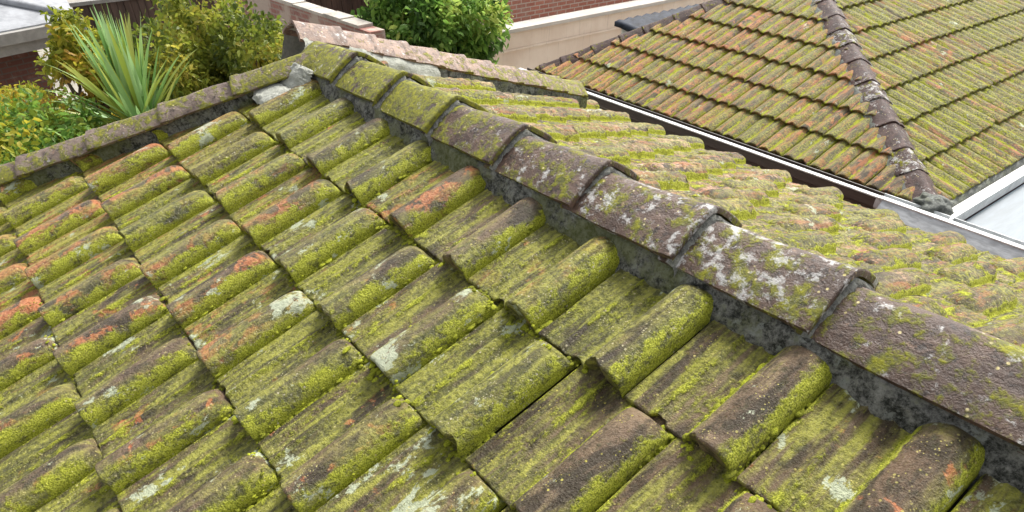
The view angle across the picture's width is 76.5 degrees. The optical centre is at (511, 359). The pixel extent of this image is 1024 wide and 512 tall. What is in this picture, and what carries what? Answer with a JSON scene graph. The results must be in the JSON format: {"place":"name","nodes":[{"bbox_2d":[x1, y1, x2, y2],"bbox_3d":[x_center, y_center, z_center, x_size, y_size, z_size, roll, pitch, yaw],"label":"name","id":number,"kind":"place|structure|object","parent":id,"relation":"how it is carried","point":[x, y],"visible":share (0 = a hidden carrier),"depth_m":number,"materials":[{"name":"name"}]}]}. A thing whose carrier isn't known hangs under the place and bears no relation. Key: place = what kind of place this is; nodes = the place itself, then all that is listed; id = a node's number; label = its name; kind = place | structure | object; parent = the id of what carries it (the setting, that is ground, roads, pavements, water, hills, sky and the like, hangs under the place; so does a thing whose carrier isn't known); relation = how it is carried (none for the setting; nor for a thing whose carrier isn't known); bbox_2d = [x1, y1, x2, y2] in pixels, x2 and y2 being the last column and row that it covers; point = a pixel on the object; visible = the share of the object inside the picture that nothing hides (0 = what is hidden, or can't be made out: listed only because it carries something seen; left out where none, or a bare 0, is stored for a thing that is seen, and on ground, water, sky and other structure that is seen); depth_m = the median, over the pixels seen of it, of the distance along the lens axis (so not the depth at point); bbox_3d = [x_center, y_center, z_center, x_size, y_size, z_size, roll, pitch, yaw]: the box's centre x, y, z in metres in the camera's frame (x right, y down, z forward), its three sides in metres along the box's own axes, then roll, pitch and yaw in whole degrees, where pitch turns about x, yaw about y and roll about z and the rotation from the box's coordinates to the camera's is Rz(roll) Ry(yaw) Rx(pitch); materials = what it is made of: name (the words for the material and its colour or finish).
{"place":"outdoors","nodes":[
{"label":"outdoors","id":0,"kind":"place"},
{"bbox_2d":[0,0,86,134],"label":"metal roofed house","id":1,"kind":"structure","parent":0,"point":[23,31],"depth_m":9.76,"materials":[{"name":"grey paint"}]},
{"bbox_2d":[37,0,86,113],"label":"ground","id":2,"kind":"structure","parent":0,"point":[75,86],"depth_m":14.27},
{"bbox_2d":[0,85,113,164],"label":"green bush","id":3,"kind":"object","parent":2,"relation":"on","point":[31,130],"visible":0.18,"depth_m":4.80,"materials":[{"name":"green plant"}]},
{"bbox_2d":[0,79,121,135],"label":"yellow shrub","id":4,"kind":"object","parent":2,"relation":"on","point":[10,91],"visible":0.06,"depth_m":6.39,"materials":[{"name":"green plant"}]},
{"bbox_2d":[33,5,120,113],"bbox_3d":[-4.136,-2.081,6.945,0.916,3.061,0.849,-5,39,-5],"label":"yellow shrub","id":5,"kind":"object","parent":2,"relation":"on","point":[62,43],"visible":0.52,"depth_m":6.12,"materials":[{"name":"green plant"}]},
{"bbox_2d":[33,2,196,125],"bbox_3d":[-3.120,-1.417,5.947,1.459,3.280,1.506,-26,46,-28],"label":"spiky plant","id":6,"kind":"object","parent":2,"relation":"on","point":[124,78],"visible":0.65,"depth_m":5.11,"materials":[{"name":"green plant"}]},
{"bbox_2d":[131,0,286,102],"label":"olive shrub","id":7,"kind":"object","parent":2,"relation":"on","point":[223,52],"visible":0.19,"depth_m":5.63,"materials":[{"name":"green plant"}]},
{"bbox_2d":[68,0,369,82],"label":"wall","id":8,"kind":"structure","parent":2,"relation":"on","point":[135,10],"depth_m":12.19,"materials":[{"name":"red brick"}]},
{"bbox_2d":[214,0,385,57],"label":"garden wall","id":9,"kind":"structure","parent":2,"relation":"on","point":[298,10],"depth_m":9.18,"materials":[{"name":"concrete"}]},
{"bbox_2d":[350,0,513,64],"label":"leafy tree","id":10,"kind":"object","parent":2,"relation":"on","point":[452,26],"visible":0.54,"depth_m":8.72,"materials":[{"name":"green plant"}]},
{"bbox_2d":[492,0,709,71],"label":"parapet wall","id":11,"kind":"structure","parent":2,"relation":"on","point":[533,43],"depth_m":11.59,"materials":[{"name":"concrete"}]},
{"bbox_2d":[614,2,704,33],"bbox_3d":[2.807,-3.616,9.227,3.200,2.476,0.900,-26,46,-28],"label":"lean to","id":12,"kind":"object","parent":2,"relation":"on","point":[628,24],"visible":0.09,"depth_m":8.07,"materials":[{"name":"white paint"}]},
{"bbox_2d":[518,0,1023,258],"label":"hipped house","id":13,"kind":"structure","parent":2,"relation":"on","point":[910,113],"depth_m":5.55,"materials":[{"name":"tile"}]},
{"bbox_2d":[966,184,1023,241],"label":"sheet roof","id":14,"kind":"structure","parent":2,"relation":"on","point":[1004,215],"depth_m":4.39,"materials":[{"name":"white metal"}]},
{"bbox_2d":[0,20,1023,511],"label":"tiled house","id":15,"kind":"structure","parent":0,"point":[324,268],"depth_m":1.75,"materials":[{"name":"tile"}]},
{"bbox_2d":[467,0,633,24],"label":"brick building","id":16,"kind":"structure","parent":0,"point":[524,10],"depth_m":12.82,"materials":[{"name":"red brick"}]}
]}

